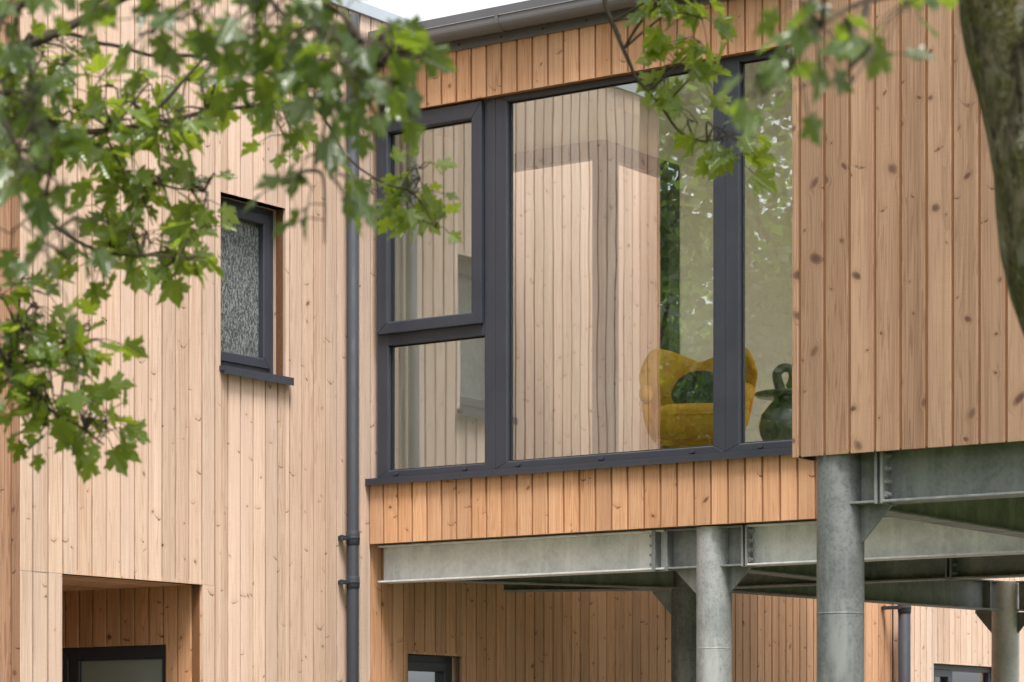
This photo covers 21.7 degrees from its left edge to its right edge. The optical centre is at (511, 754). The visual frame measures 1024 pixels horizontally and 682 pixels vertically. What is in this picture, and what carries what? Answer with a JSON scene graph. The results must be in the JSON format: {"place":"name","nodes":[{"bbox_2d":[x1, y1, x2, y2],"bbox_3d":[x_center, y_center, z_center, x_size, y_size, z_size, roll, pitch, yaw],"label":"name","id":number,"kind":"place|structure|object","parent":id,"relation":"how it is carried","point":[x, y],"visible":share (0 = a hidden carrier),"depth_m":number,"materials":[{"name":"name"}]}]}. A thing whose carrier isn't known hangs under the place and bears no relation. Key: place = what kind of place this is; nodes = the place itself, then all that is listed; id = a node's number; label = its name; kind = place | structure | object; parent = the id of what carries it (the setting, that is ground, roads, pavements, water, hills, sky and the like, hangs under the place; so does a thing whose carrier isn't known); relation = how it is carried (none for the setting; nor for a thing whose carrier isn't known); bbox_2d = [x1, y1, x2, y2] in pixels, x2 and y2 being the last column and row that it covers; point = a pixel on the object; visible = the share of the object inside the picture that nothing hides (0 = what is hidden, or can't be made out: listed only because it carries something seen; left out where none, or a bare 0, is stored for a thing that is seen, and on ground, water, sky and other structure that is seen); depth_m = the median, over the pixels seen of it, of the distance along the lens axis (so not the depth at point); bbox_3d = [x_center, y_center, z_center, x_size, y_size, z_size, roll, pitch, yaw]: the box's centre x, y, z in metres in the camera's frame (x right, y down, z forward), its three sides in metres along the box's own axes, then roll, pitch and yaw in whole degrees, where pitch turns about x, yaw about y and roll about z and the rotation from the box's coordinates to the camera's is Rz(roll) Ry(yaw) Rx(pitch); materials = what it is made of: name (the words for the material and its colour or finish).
{"place":"outdoors","nodes":[
{"label":"outdoors","id":0,"kind":"place"},
{"bbox_2d":[360,0,526,20],"label":"sky","id":1,"kind":"structure","parent":0,"point":[426,9],"materials":[{"name":"white"}]},
{"bbox_2d":[653,571,695,681],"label":"steel column","id":2,"kind":"structure","parent":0,"point":[679,603],"depth_m":18.50,"materials":[{"name":"grey metal"}]},
{"bbox_2d":[438,571,676,588],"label":"steel beam","id":3,"kind":"structure","parent":2,"relation":"attached to","point":[654,580],"depth_m":18.25,"materials":[{"name":"grey metal"}]},
{"bbox_2d":[502,584,669,591],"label":"steel beam","id":4,"kind":"structure","parent":2,"relation":"attached to","point":[525,588],"depth_m":18.75,"materials":[{"name":"grey metal"}]},
{"bbox_2d":[734,554,1023,588],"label":"steel beam","id":5,"kind":"structure","parent":2,"relation":"attached to","point":[962,568],"depth_m":17.54,"materials":[{"name":"grey metal"}]},
{"bbox_2d":[666,525,754,681],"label":"steel column","id":6,"kind":"structure","parent":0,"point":[708,566],"depth_m":16.27,"materials":[{"name":"grey metal"}]},
{"bbox_2d":[378,529,669,583],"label":"steel beam","id":7,"kind":"structure","parent":6,"relation":"attached to","point":[599,553],"depth_m":17.14,"materials":[{"name":"grey metal"}]},
{"bbox_2d":[365,0,886,545],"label":"glazed bay","id":8,"kind":"object","parent":7,"relation":"on","point":[531,84],"visible":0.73,"depth_m":17.35,"materials":[{"name":"brown wood"}]},
{"bbox_2d":[365,47,791,485],"bbox_3d":[0.500,-3.010,16.786,3.490,2.450,0.186,0,0,35],"label":"window","id":9,"kind":"structure","parent":8,"relation":"in","point":[490,317],"depth_m":17.18,"materials":[{"name":"grey metal"}]},
{"bbox_2d":[513,139,678,453],"bbox_3d":[0.561,-3.060,18.984,0.870,2.480,0.985,0,0,35],"label":"corner window","id":10,"kind":"structure","parent":8,"relation":"in","point":[606,156],"depth_m":18.44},
{"bbox_2d":[639,347,757,448],"bbox_3d":[1.196,-2.239,17.233,0.772,0.848,0.740,0,0,8],"label":"armchair","id":11,"kind":"object","parent":8,"relation":"on","point":[669,423],"visible":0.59,"depth_m":17.05,"materials":[{"name":"yellow fabric"}]},
{"bbox_2d":[671,370,712,403],"bbox_3d":[1.219,-2.340,17.255,0.380,0.314,0.268,0,0,8],"label":"cushion","id":12,"kind":"object","parent":11,"relation":"on","point":[694,387],"visible":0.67,"depth_m":17.20,"materials":[{"name":"green fabric"}]},
{"bbox_2d":[754,388,791,440],"bbox_3d":[1.733,-2.034,16.586,0.456,0.428,0.456,0,0,35],"label":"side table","id":13,"kind":"object","parent":8,"relation":"on","point":[775,423],"visible":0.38,"depth_m":16.45,"materials":[{"name":"green ceramic"}]},
{"bbox_2d":[772,363,791,388],"bbox_3d":[1.696,-2.338,16.599,0.158,0.191,0.090,0,0,15],"label":"knot vase","id":14,"kind":"object","parent":13,"relation":"on","point":[779,370],"visible":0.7,"depth_m":16.58,"materials":[{"name":"green ceramic"}]},
{"bbox_2d":[748,564,816,580],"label":"steel beam","id":15,"kind":"structure","parent":6,"relation":"attached to","point":[807,571],"depth_m":17.12,"materials":[{"name":"grey metal"}]},
{"bbox_2d":[745,517,1023,567],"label":"steel beam","id":16,"kind":"structure","parent":6,"relation":"attached to","point":[795,543],"depth_m":15.66,"materials":[{"name":"grey metal"}]},
{"label":"ground","id":17,"kind":"structure","parent":0,"visible":0},
{"bbox_2d":[0,0,462,483],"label":"maple tree","id":18,"kind":"object","parent":17,"relation":"on","point":[298,69],"visible":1,"depth_m":6.77,"materials":[{"name":"green plant"}]},
{"bbox_2d":[0,0,1023,681],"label":"timber wing","id":19,"kind":"structure","parent":17,"relation":"on","point":[200,542],"depth_m":17.05,"materials":[{"name":"beige wood"}]},
{"bbox_2d":[62,645,165,681],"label":"door","id":20,"kind":"structure","parent":19,"relation":"in","point":[142,663],"depth_m":16.87,"materials":[{"name":"grey metal"}]},
{"bbox_2d":[219,191,293,385],"bbox_3d":[-1.667,-2.929,16.816,0.205,1.148,0.673,0,0,35],"label":"window","id":21,"kind":"structure","parent":19,"relation":"in","point":[248,253],"depth_m":16.93,"materials":[{"name":"grey glass"}]},
{"bbox_2d":[338,13,359,681],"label":"downpipe","id":22,"kind":"object","parent":19,"relation":"attached to","point":[351,537],"visible":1,"depth_m":17.47,"materials":[{"name":"black metal"}]},
{"bbox_2d":[408,651,461,681],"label":"window","id":23,"kind":"structure","parent":19,"relation":"in","point":[421,668],"depth_m":18.47,"materials":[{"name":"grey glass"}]},
{"bbox_2d":[881,605,910,681],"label":"downpipe","id":24,"kind":"object","parent":19,"relation":"attached to","point":[904,643],"visible":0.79,"depth_m":23.73,"materials":[{"name":"grey metal"}]},
{"bbox_2d":[892,661,990,681],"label":"window","id":25,"kind":"structure","parent":19,"relation":"in","point":[942,672],"depth_m":25.09,"materials":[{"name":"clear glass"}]},
{"bbox_2d":[602,0,1023,335],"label":"mossy tree","id":26,"kind":"object","parent":17,"relation":"on","point":[992,31],"visible":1,"depth_m":6.11,"materials":[{"name":"green plant"}]},
{"label":"gravel path","id":27,"kind":"structure","parent":0,"visible":0},
{"bbox_2d":[816,451,892,681],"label":"steel column","id":28,"kind":"structure","parent":27,"relation":"on","point":[852,511],"depth_m":12.21,"materials":[{"name":"grey metal"}]},
{"bbox_2d":[792,0,1023,461],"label":"timber box","id":29,"kind":"object","parent":28,"relation":"on","point":[907,333],"visible":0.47,"depth_m":12.01,"materials":[{"name":"brown wood"}]},
{"bbox_2d":[880,441,1023,505],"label":"steel beam","id":30,"kind":"structure","parent":28,"relation":"attached to","point":[962,473],"depth_m":11.98,"materials":[{"name":"grey metal"}]},
{"bbox_2d":[885,497,1023,537],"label":"steel beam","id":31,"kind":"structure","parent":28,"relation":"attached to","point":[1002,516],"depth_m":13.46,"materials":[{"name":"grey metal"}]},
{"bbox_2d":[975,581,1023,681],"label":"steel column","id":32,"kind":"structure","parent":27,"relation":"on","point":[1005,626],"depth_m":21.41,"materials":[{"name":"grey metal"}]},
{"bbox_2d":[732,579,1003,610],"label":"steel beam","id":33,"kind":"structure","parent":32,"relation":"attached to","point":[976,594],"depth_m":20.68,"materials":[{"name":"grey metal"}]},
{"bbox_2d":[1016,581,1023,610],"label":"steel beam","id":34,"kind":"structure","parent":32,"relation":"attached to","point":[1021,595],"depth_m":21.41,"materials":[{"name":"grey metal"}]}
]}

